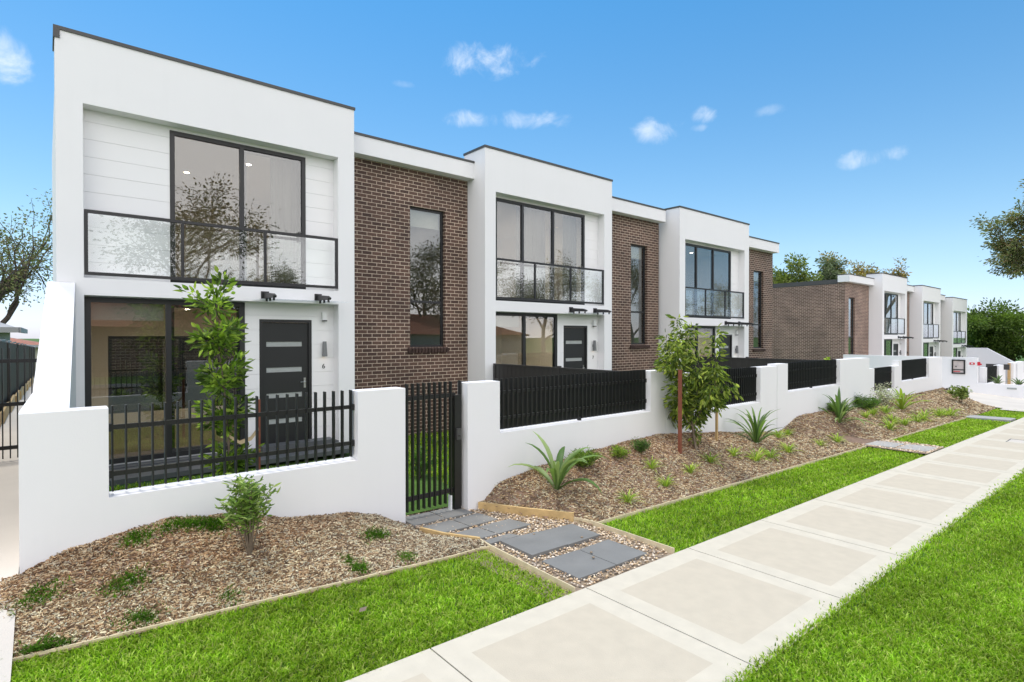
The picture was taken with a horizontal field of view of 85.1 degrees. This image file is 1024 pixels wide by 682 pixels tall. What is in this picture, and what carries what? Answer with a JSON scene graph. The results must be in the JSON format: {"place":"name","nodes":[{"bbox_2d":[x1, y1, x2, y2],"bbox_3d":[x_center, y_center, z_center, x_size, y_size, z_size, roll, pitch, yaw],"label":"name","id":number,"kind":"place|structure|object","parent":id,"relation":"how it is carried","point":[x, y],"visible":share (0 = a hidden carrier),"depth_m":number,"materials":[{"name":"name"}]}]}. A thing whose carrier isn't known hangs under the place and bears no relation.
{"place":"outdoors","nodes":[
{"label":"outdoors","id":0,"kind":"place"},
{"bbox_2d":[0,411,18,681],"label":"side driveway","id":1,"kind":"structure","parent":0,"point":[9,516],"depth_m":5.84,"materials":[{"name":"concrete"}]},
{"bbox_2d":[0,511,486,661],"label":"mulch bed","id":2,"kind":"object","parent":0,"point":[177,559],"visible":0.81,"depth_m":4.92,"materials":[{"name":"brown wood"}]},
{"bbox_2d":[2,629,78,658],"bbox_3d":[-3.370,2.182,4.021,0.435,0.107,0.251,0,1,-27],"label":"weed","id":3,"kind":"object","parent":2,"relation":"on","point":[39,647],"visible":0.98,"depth_m":4.01,"materials":[{"name":"green plant"}]},
{"bbox_2d":[2,576,92,615],"bbox_3d":[-3.728,2.000,4.412,0.311,0.198,0.647,0,1,41],"label":"weed","id":4,"kind":"object","parent":2,"relation":"on","point":[35,587],"visible":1,"depth_m":4.40,"materials":[{"name":"green plant"}]},
{"bbox_2d":[79,561,163,604],"bbox_3d":[-3.209,2.019,4.625,0.626,0.231,0.335,0,1,-40],"label":"weed","id":5,"kind":"object","parent":2,"relation":"on","point":[134,578],"visible":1,"depth_m":4.64,"materials":[{"name":"green plant"}]},
{"bbox_2d":[111,525,162,554],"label":"weed","id":6,"kind":"object","parent":2,"relation":"on","point":[137,537],"visible":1,"depth_m":5.01,"materials":[{"name":"green plant"}]},
{"bbox_2d":[106,601,174,631],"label":"weed","id":7,"kind":"object","parent":2,"relation":"on","point":[143,615],"visible":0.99,"depth_m":4.39,"materials":[{"name":"green plant"}]},
{"bbox_2d":[140,515,231,542],"bbox_3d":[-3.020,1.757,5.333,0.980,0.207,0.343,0,1,-40],"label":"weed","id":8,"kind":"object","parent":2,"relation":"on","point":[185,521],"visible":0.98,"depth_m":5.27,"materials":[{"name":"green plant"}]},
{"bbox_2d":[196,515,236,535],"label":"weed","id":9,"kind":"object","parent":2,"relation":"on","point":[215,527],"visible":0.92,"depth_m":5.38,"materials":[{"name":"green plant"}]},
{"bbox_2d":[214,473,281,554],"bbox_3d":[-2.494,1.640,5.295,0.462,0.829,0.552,0,1,17],"label":"leafy shrub","id":10,"kind":"object","parent":2,"relation":"on","point":[249,503],"visible":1,"depth_m":5.23,"materials":[{"name":"green plant"}]},
{"bbox_2d":[357,526,393,544],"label":"weed","id":11,"kind":"object","parent":2,"relation":"on","point":[374,533],"visible":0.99,"depth_m":6.08,"materials":[{"name":"green plant"}]},
{"bbox_2d":[109,430,448,514],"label":"front lawn","id":12,"kind":"structure","parent":0,"point":[329,457],"depth_m":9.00,"materials":[{"name":"green plant"}]},
{"bbox_2d":[173,265,264,475],"bbox_3d":[-4.095,0.633,7.839,1.071,3.406,1.044,0,1,19],"label":"slim tree","id":13,"kind":"object","parent":12,"relation":"on","point":[227,334],"visible":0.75,"depth_m":7.77,"materials":[{"name":"green plant"}]},
{"bbox_2d":[409,446,437,477],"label":"yard plant","id":14,"kind":"object","parent":12,"relation":"on","point":[415,461],"visible":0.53,"depth_m":9.24,"materials":[{"name":"green plant"}]},
{"bbox_2d":[493,363,637,428],"bbox_3d":[1.050,1.456,12.354,0.070,1.807,4.690,0,1,-40],"label":"divider fence","id":15,"kind":"object","parent":12,"relation":"on","point":[508,371],"visible":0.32,"depth_m":13.10,"materials":[{"name":"metal"}]},
{"bbox_2d":[683,356,816,387],"bbox_3d":[7.479,1.509,17.729,0.070,2.008,4.690,0,1,-40],"label":"divider fence","id":16,"kind":"object","parent":12,"relation":"on","point":[735,362],"visible":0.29,"depth_m":17.86,"materials":[{"name":"metal"}]},
{"bbox_2d":[4,549,571,681],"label":"lawn","id":17,"kind":"structure","parent":0,"point":[453,637],"depth_m":4.51,"materials":[{"name":"green plant"}]},
{"bbox_2d":[0,0,1023,338],"label":"sky","id":18,"kind":"structure","parent":0,"point":[869,131],"materials":[{"name":"blue"}]},
{"bbox_2d":[18,339,1023,573],"bbox_3d":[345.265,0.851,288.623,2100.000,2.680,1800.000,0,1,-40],"label":"ground","id":19,"kind":"structure","parent":0,"point":[36,340],"depth_m":81.61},
{"bbox_2d":[0,322,27,342],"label":"neighbour house","id":20,"kind":"structure","parent":19,"relation":"on","point":[6,330],"depth_m":18.72,"materials":[{"name":"white"}]},
{"bbox_2d":[0,377,33,426],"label":"timber sleeper","id":21,"kind":"object","parent":19,"relation":"on","point":[14,399],"visible":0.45,"depth_m":16.19,"materials":[{"name":"brown wood"}]},
{"bbox_2d":[0,339,35,411],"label":"side fence","id":22,"kind":"object","parent":19,"relation":"on","point":[6,346],"visible":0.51,"depth_m":18.33,"materials":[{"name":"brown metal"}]},
{"bbox_2d":[10,338,38,364],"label":"neighbour house","id":23,"kind":"structure","parent":19,"relation":"on","point":[28,343],"depth_m":36.91,"materials":[{"name":"ceramic"}]},
{"bbox_2d":[0,188,52,323],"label":"gum tree","id":24,"kind":"object","parent":19,"relation":"on","point":[12,282],"visible":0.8,"depth_m":28.66,"materials":[{"name":"green plant"}]},
{"bbox_2d":[138,389,176,407],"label":"shrub","id":25,"kind":"object","parent":19,"relation":"on","point":[157,402],"visible":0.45,"depth_m":15.23,"materials":[{"name":"green plant"}]},
{"bbox_2d":[112,339,234,374],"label":"wall","id":26,"kind":"structure","parent":19,"relation":"on","point":[132,355],"depth_m":16.89,"materials":[{"name":"brown brick"}]},
{"bbox_2d":[112,367,234,409],"bbox_3d":[-8.655,1.441,17.073,6.600,1.320,0.080,0,1,-40],"label":"fence","id":27,"kind":"object","parent":19,"relation":"on","point":[126,387],"visible":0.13,"depth_m":15.71,"materials":[{"name":"metal"}]},
{"bbox_2d":[18,281,405,573],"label":"front wall","id":28,"kind":"structure","parent":19,"relation":"on","point":[67,499],"depth_m":5.65,"materials":[{"name":"white paint"}]},
{"bbox_2d":[12,546,489,665],"bbox_3d":[-2.268,2.315,4.738,4.985,0.283,0.050,0,1,-36],"label":"timber edging","id":29,"kind":"object","parent":19,"relation":"on","point":[160,625],"visible":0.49,"depth_m":4.69,"materials":[{"name":"brown wood"}]},
{"bbox_2d":[52,24,474,485],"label":"townhouse","id":30,"kind":"structure","parent":19,"relation":"on","point":[328,237],"depth_m":11.30,"materials":[{"name":"white paint"}]},
{"bbox_2d":[0,348,36,458],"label":"side gate","id":31,"kind":"structure","parent":30,"relation":"attached to","point":[10,403],"depth_m":9.00,"materials":[{"name":"black metal"}]},
{"bbox_2d":[84,297,244,464],"bbox_3d":[-6.042,0.661,9.877,2.426,2.781,0.080,0,1,-40],"label":"window","id":32,"kind":"structure","parent":30,"relation":"in","point":[170,305],"depth_m":9.82,"materials":[{"name":"black metal"}]},
{"bbox_2d":[108,336,236,413],"bbox_3d":[-8.506,0.801,14.207,2.900,1.850,0.080,0,1,-40],"label":"window","id":33,"kind":"structure","parent":30,"relation":"in","point":[181,339],"depth_m":13.98,"materials":[{"name":"black metal"}]},
{"bbox_2d":[170,130,305,288],"bbox_3d":[-5.120,-2.373,10.596,2.376,2.696,0.118,0,1,-40],"label":"window","id":34,"kind":"structure","parent":30,"relation":"in","point":[243,149],"depth_m":10.60,"materials":[{"name":"black metal"}]},
{"bbox_2d":[262,322,307,443],"bbox_3d":[-4.522,0.833,11.155,0.894,2.394,0.103,0,1,-40],"label":"door","id":35,"kind":"structure","parent":30,"relation":"in","point":[285,369],"depth_m":11.15,"materials":[{"name":"black wood"}]},
{"bbox_2d":[410,207,442,346],"bbox_3d":[-2.156,-1.561,13.871,0.996,3.416,0.070,0,1,-40],"label":"window","id":36,"kind":"structure","parent":30,"relation":"in","point":[440,302],"depth_m":14.13,"materials":[{"name":"black metal"}]},
{"bbox_2d":[420,527,479,539],"bbox_3d":[-0.742,2.340,6.524,0.799,0.204,0.072,0,1,23],"label":"timber edging","id":37,"kind":"object","parent":19,"relation":"on","point":[429,531],"visible":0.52,"depth_m":6.51,"materials":[{"name":"brown wood"}]},
{"bbox_2d":[478,502,573,521],"bbox_3d":[0.168,2.336,7.441,1.340,0.238,0.052,0,1,20],"label":"timber edging","id":38,"kind":"object","parent":19,"relation":"on","point":[530,512],"visible":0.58,"depth_m":7.40,"materials":[{"name":"brown wood"}]},
{"bbox_2d":[480,539,574,591],"bbox_3d":[0.099,2.357,5.761,0.029,0.182,1.562,0,1,-37],"label":"timber edging","id":39,"kind":"object","parent":19,"relation":"on","point":[563,584],"visible":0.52,"depth_m":5.62,"materials":[{"name":"brown wood"}]},
{"bbox_2d":[461,369,664,510],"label":"front wall","id":40,"kind":"structure","parent":19,"relation":"on","point":[493,450],"depth_m":8.62,"materials":[{"name":"white paint"}]},
{"bbox_2d":[405,380,461,512],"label":"picket gate","id":41,"kind":"structure","parent":40,"relation":"attached to","point":[454,490],"depth_m":7.40,"materials":[{"name":"black metal"}]},
{"bbox_2d":[463,144,665,380],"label":"townhouse","id":42,"kind":"structure","parent":19,"relation":"on","point":[563,266],"depth_m":16.62,"materials":[{"name":"white paint"}]},
{"bbox_2d":[496,312,556,366],"bbox_3d":[0.342,0.635,15.213,2.426,2.781,0.080,0,1,-40],"label":"window","id":43,"kind":"structure","parent":42,"relation":"in","point":[523,315],"depth_m":15.31,"materials":[{"name":"black metal"}]},
{"bbox_2d":[496,197,584,304],"bbox_3d":[0.849,-2.396,15.585,3.416,2.696,0.118,0,1,-40],"label":"window","id":44,"kind":"structure","parent":42,"relation":"in","point":[522,205],"depth_m":15.81,"materials":[{"name":"black metal"}]},
{"bbox_2d":[565,328,584,368],"bbox_3d":[1.862,0.806,16.491,0.894,2.394,0.103,0,1,-40],"label":"door","id":45,"kind":"structure","parent":42,"relation":"in","point":[574,337],"depth_m":16.52,"materials":[{"name":"grey wood"}]},
{"bbox_2d":[631,244,644,343],"bbox_3d":[4.289,-1.588,19.258,0.896,3.416,0.070,0,1,-40],"label":"window","id":46,"kind":"structure","parent":42,"relation":"in","point":[643,258],"depth_m":19.50,"materials":[{"name":"black metal"}]},
{"bbox_2d":[574,517,674,553],"bbox_3d":[1.315,2.372,6.708,0.069,0.180,1.454,0,1,-43],"label":"timber edging","id":47,"kind":"object","parent":19,"relation":"on","point":[666,548],"visible":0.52,"depth_m":6.61,"materials":[{"name":"brown wood"}]},
{"bbox_2d":[659,206,779,369],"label":"townhouse","id":48,"kind":"structure","parent":19,"relation":"on","point":[715,271],"depth_m":22.21,"materials":[{"name":"white paint"}]},
{"bbox_2d":[687,326,714,356],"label":"window","id":49,"kind":"structure","parent":48,"relation":"in","point":[712,328],"depth_m":21.04,"materials":[{"name":"black metal"}]},
{"bbox_2d":[685,243,730,318],"bbox_3d":[7.355,-2.194,21.026,3.416,2.696,0.118,0,1,-40],"label":"window","id":50,"kind":"structure","parent":48,"relation":"in","point":[696,247],"depth_m":21.27,"materials":[{"name":"black metal"}]},
{"bbox_2d":[719,336,729,356],"bbox_3d":[8.346,1.008,21.958,0.894,2.394,0.035,0,1,-40],"label":"door","id":51,"kind":"structure","parent":48,"relation":"in","point":[726,340],"depth_m":22.04,"materials":[{"name":"grey wood"}]},
{"bbox_2d":[753,271,761,347],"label":"window","id":52,"kind":"structure","parent":48,"relation":"in","point":[760,273],"depth_m":24.94,"materials":[{"name":"black metal"}]},
{"bbox_2d":[665,366,776,433],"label":"front wall","id":53,"kind":"structure","parent":19,"relation":"on","point":[757,389],"depth_m":12.56,"materials":[{"name":"white paint"}]},
{"bbox_2d":[598,446,865,523],"bbox_3d":[4.713,2.478,10.140,9.590,0.398,0.014,0,1,-40],"label":"timber edging","id":54,"kind":"object","parent":19,"relation":"on","point":[680,499],"visible":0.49,"depth_m":8.78,"materials":[{"name":"brown wood"}]},
{"bbox_2d":[773,252,823,283],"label":"background tree","id":55,"kind":"object","parent":19,"relation":"on","point":[780,276],"visible":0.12,"depth_m":56.53,"materials":[{"name":"green plant"}]},
{"bbox_2d":[767,358,868,430],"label":"front wall","id":56,"kind":"structure","parent":19,"relation":"on","point":[849,377],"depth_m":14.95,"materials":[{"name":"white paint"}]},
{"bbox_2d":[813,251,847,279],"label":"background tree","id":57,"kind":"object","parent":19,"relation":"on","point":[831,271],"visible":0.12,"depth_m":60.12,"materials":[{"name":"green plant"}]},
{"bbox_2d":[772,272,914,384],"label":"townhouse","id":58,"kind":"structure","parent":19,"relation":"on","point":[846,314],"depth_m":34.83,"materials":[{"name":"brown brick"}]},
{"bbox_2d":[884,293,897,334],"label":"window","id":59,"kind":"structure","parent":58,"relation":"in","point":[885,294],"depth_m":36.59,"materials":[{"name":"black metal"}]},
{"bbox_2d":[818,251,878,277],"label":"background tree","id":60,"kind":"object","parent":19,"relation":"on","point":[860,271],"visible":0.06,"depth_m":62.79,"materials":[{"name":"green plant"}]},
{"bbox_2d":[865,257,912,281],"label":"background tree","id":61,"kind":"object","parent":19,"relation":"on","point":[900,272],"visible":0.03,"depth_m":62.29,"materials":[{"name":"green plant"}]},
{"bbox_2d":[843,357,941,399],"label":"front wall","id":62,"kind":"structure","parent":19,"relation":"on","point":[907,377],"depth_m":22.25,"materials":[{"name":"white paint"}]},
{"bbox_2d":[843,354,978,392],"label":"entrance wall","id":63,"kind":"structure","parent":19,"relation":"on","point":[960,371],"depth_m":28.44,"materials":[{"name":"white paint"}]},
{"bbox_2d":[909,285,947,356],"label":"townhouse","id":64,"kind":"structure","parent":19,"relation":"on","point":[925,317],"depth_m":41.23,"materials":[{"name":"white paint"}]},
{"bbox_2d":[923,302,932,338],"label":"window","id":65,"kind":"structure","parent":64,"relation":"in","point":[927,307],"depth_m":41.98,"materials":[{"name":"grey glass"}]},
{"bbox_2d":[941,297,973,356],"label":"townhouse","id":66,"kind":"structure","parent":19,"relation":"on","point":[954,322],"depth_m":46.07,"materials":[{"name":"white paint"}]},
{"bbox_2d":[965,415,1015,421],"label":"paver","id":67,"kind":"object","parent":19,"relation":"on","point":[992,418],"visible":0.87,"depth_m":19.23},
{"bbox_2d":[967,348,1017,383],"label":"ramp wall","id":68,"kind":"structure","parent":19,"relation":"on","point":[985,356],"depth_m":32.42,"materials":[{"name":"white paint"}]},
{"bbox_2d":[967,297,1023,361],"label":"spreading tree","id":69,"kind":"object","parent":19,"relation":"on","point":[1002,333],"visible":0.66,"depth_m":66.86,"materials":[{"name":"green plant"}]},
{"bbox_2d":[969,179,1023,279],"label":"gum tree","id":70,"kind":"object","parent":19,"relation":"on","point":[1011,253],"visible":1,"depth_m":47.84,"materials":[{"name":"green plant"}]},
{"bbox_2d":[977,383,1023,397],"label":"planter wall","id":71,"kind":"structure","parent":19,"relation":"on","point":[1011,390],"depth_m":26.98,"materials":[{"name":"white paint"}]},
{"bbox_2d":[979,361,1023,384],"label":"front wall","id":72,"kind":"structure","parent":19,"relation":"on","point":[986,374],"depth_m":30.12,"materials":[{"name":"white paint"}]},
{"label":"lawn","id":73,"kind":"structure","parent":19,"relation":"on","visible":0},
{"bbox_2d":[979,408,1023,419],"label":"grass","id":74,"kind":"structure","parent":73,"relation":"on","point":[998,412],"depth_m":20.95,"materials":[{"name":"green plant"}]},
{"bbox_2d":[406,506,671,601],"bbox_3d":[0.066,2.325,6.755,1.900,0.046,3.150,0,1,-40],"label":"pebble bed","id":75,"kind":"object","parent":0,"point":[577,588],"visible":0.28,"depth_m":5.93,"materials":[{"name":"gravel"}]},
{"bbox_2d":[406,512,445,527],"bbox_3d":[-1.147,2.305,7.162,0.460,0.069,0.370,0,1,-40],"label":"paver","id":76,"kind":"object","parent":75,"relation":"on","point":[426,518],"visible":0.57,"depth_m":7.12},
{"bbox_2d":[423,520,469,532],"bbox_3d":[-0.823,2.309,6.853,0.500,0.070,0.360,0,1,-40],"label":"paver","id":77,"kind":"object","parent":75,"relation":"on","point":[446,526],"visible":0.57,"depth_m":6.85,"materials":[{"name":"grey stone"}]},
{"bbox_2d":[430,508,472,519],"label":"paver","id":78,"kind":"object","parent":75,"relation":"on","point":[447,514],"visible":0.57,"depth_m":7.41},
{"bbox_2d":[452,513,497,527],"bbox_3d":[-0.472,2.317,7.165,0.464,0.070,0.352,0,1,-43],"label":"paver","id":79,"kind":"object","parent":75,"relation":"on","point":[477,519],"visible":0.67,"depth_m":7.14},
{"bbox_2d":[455,527,496,539],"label":"paver","id":80,"kind":"object","parent":75,"relation":"on","point":[482,534],"visible":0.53,"depth_m":6.63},
{"bbox_2d":[485,533,519,545],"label":"paver","id":81,"kind":"object","parent":75,"relation":"on","point":[494,540],"visible":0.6,"depth_m":6.46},
{"bbox_2d":[478,519,530,535],"bbox_3d":[-0.088,2.323,6.933,0.590,0.072,0.360,0,1,-40],"label":"paver","id":82,"kind":"object","parent":75,"relation":"on","point":[511,525],"visible":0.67,"depth_m":6.90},
{"bbox_2d":[500,531,566,558],"bbox_3d":[0.253,2.315,6.306,0.550,0.091,0.540,0,1,-40],"label":"paver","id":83,"kind":"object","parent":75,"relation":"on","point":[531,545],"visible":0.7,"depth_m":6.24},
{"bbox_2d":[539,524,599,546],"bbox_3d":[0.681,2.328,6.651,0.570,0.086,0.520,0,1,-40],"label":"paver","id":84,"kind":"object","parent":75,"relation":"on","point":[570,535],"visible":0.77,"depth_m":6.61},
{"bbox_2d":[542,550,615,580],"bbox_3d":[0.690,2.327,5.771,0.555,0.075,0.540,0,1,-40],"label":"paver","id":85,"kind":"object","parent":75,"relation":"on","point":[579,564],"visible":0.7,"depth_m":5.73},
{"bbox_2d":[579,539,646,566],"bbox_3d":[1.103,2.337,6.123,0.520,0.074,0.550,0,1,-40],"label":"paver","id":86,"kind":"object","parent":75,"relation":"on","point":[615,553],"visible":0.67,"depth_m":6.09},
{"bbox_2d":[344,417,1023,681],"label":"footpath","id":87,"kind":"structure","parent":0,"point":[707,610],"depth_m":5.13,"materials":[{"name":"concrete"}]},
{"bbox_2d":[480,387,994,524],"bbox_3d":[10.143,2.238,16.342,27.500,1.130,2.565,0,1,-40],"label":"mulch bed","id":88,"kind":"object","parent":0,"point":[854,439],"visible":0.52,"depth_m":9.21,"materials":[{"name":"brown wood"}]},
{"bbox_2d":[509,431,606,494],"bbox_3d":[0.667,1.704,7.767,1.386,0.780,1.462,0,1,11],"label":"strappy plant","id":89,"kind":"object","parent":88,"relation":"on","point":[559,469],"visible":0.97,"depth_m":7.77,"materials":[{"name":"green plant"}]},
{"bbox_2d":[564,447,602,467],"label":"round shrub","id":90,"kind":"object","parent":88,"relation":"on","point":[589,460],"visible":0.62,"depth_m":8.44,"materials":[{"name":"green plant"}]},
{"bbox_2d":[609,444,630,458],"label":"round shrub","id":91,"kind":"object","parent":88,"relation":"on","point":[620,452],"visible":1,"depth_m":8.97,"materials":[{"name":"green plant"}]},
{"bbox_2d":[628,436,651,452],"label":"round shrub","id":92,"kind":"object","parent":88,"relation":"on","point":[640,447],"visible":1,"depth_m":9.31,"materials":[{"name":"green plant"}]},
{"bbox_2d":[678,370,681,453],"bbox_3d":[2.946,1.288,9.780,0.050,1.566,0.050,0,1,-40],"label":"stake","id":93,"kind":"object","parent":88,"relation":"on","point":[680,411],"visible":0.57,"depth_m":9.76,"materials":[{"name":"red wood"}]},
{"bbox_2d":[653,314,743,451],"bbox_3d":[3.263,0.809,10.188,1.357,2.656,1.800,0,1,-40],"label":"young tree","id":94,"kind":"object","parent":88,"relation":"on","point":[669,363],"visible":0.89,"depth_m":10.08,"materials":[{"name":"green plant"}]},
{"bbox_2d":[724,406,784,443],"bbox_3d":[5.035,1.752,11.489,1.250,0.769,1.435,0,1,13],"label":"strappy plant","id":95,"kind":"object","parent":88,"relation":"on","point":[757,432],"visible":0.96,"depth_m":11.51,"materials":[{"name":"green plant"}]},
{"bbox_2d":[818,388,875,425],"bbox_3d":[8.642,1.737,14.693,1.500,0.998,1.750,0,1,-13],"label":"strappy plant","id":96,"kind":"object","parent":88,"relation":"on","point":[838,407],"visible":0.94,"depth_m":14.75,"materials":[{"name":"green plant"}]},
{"bbox_2d":[851,394,881,408],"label":"shrub","id":97,"kind":"object","parent":88,"relation":"on","point":[865,402],"visible":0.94,"depth_m":16.36,"materials":[{"name":"green plant"}]},
{"bbox_2d":[869,381,900,407],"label":"silver shrub","id":98,"kind":"object","parent":88,"relation":"on","point":[887,397],"visible":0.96,"depth_m":18.31,"materials":[{"name":"grey plant"}]},
{"bbox_2d":[888,388,929,409],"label":"strappy plant","id":99,"kind":"object","parent":88,"relation":"on","point":[901,401],"visible":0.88,"depth_m":18.78,"materials":[{"name":"green plant"}]},
{"bbox_2d":[943,385,971,402],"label":"leafy shrub","id":100,"kind":"object","parent":88,"relation":"on","point":[962,392],"visible":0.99,"depth_m":22.40,"materials":[{"name":"green plant"}]},
{"bbox_2d":[602,446,925,552],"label":"lawn","id":101,"kind":"structure","parent":0,"point":[751,497],"depth_m":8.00,"materials":[{"name":"green plant"}]},
{"bbox_2d":[725,468,1023,681],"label":"lawn","id":102,"kind":"structure","parent":0,"point":[921,602],"depth_m":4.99,"materials":[{"name":"green plant"}]},
{"bbox_2d":[863,439,943,453],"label":"pebbles","id":103,"kind":"object","parent":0,"point":[905,442],"visible":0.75,"depth_m":13.21,"materials":[{"name":"grey gravel"}]},
{"bbox_2d":[865,441,903,449],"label":"paver","id":104,"kind":"object","parent":103,"relation":"on","point":[886,444],"visible":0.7,"depth_m":13.40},
{"bbox_2d":[892,418,1012,448],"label":"grass","id":105,"kind":"structure","parent":0,"point":[955,429],"depth_m":15.85,"materials":[{"name":"green plant"}]},
{"bbox_2d":[968,392,1023,411],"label":"driveway","id":106,"kind":"structure","parent":0,"point":[1008,403],"depth_m":24.89,"materials":[{"name":"concrete"}]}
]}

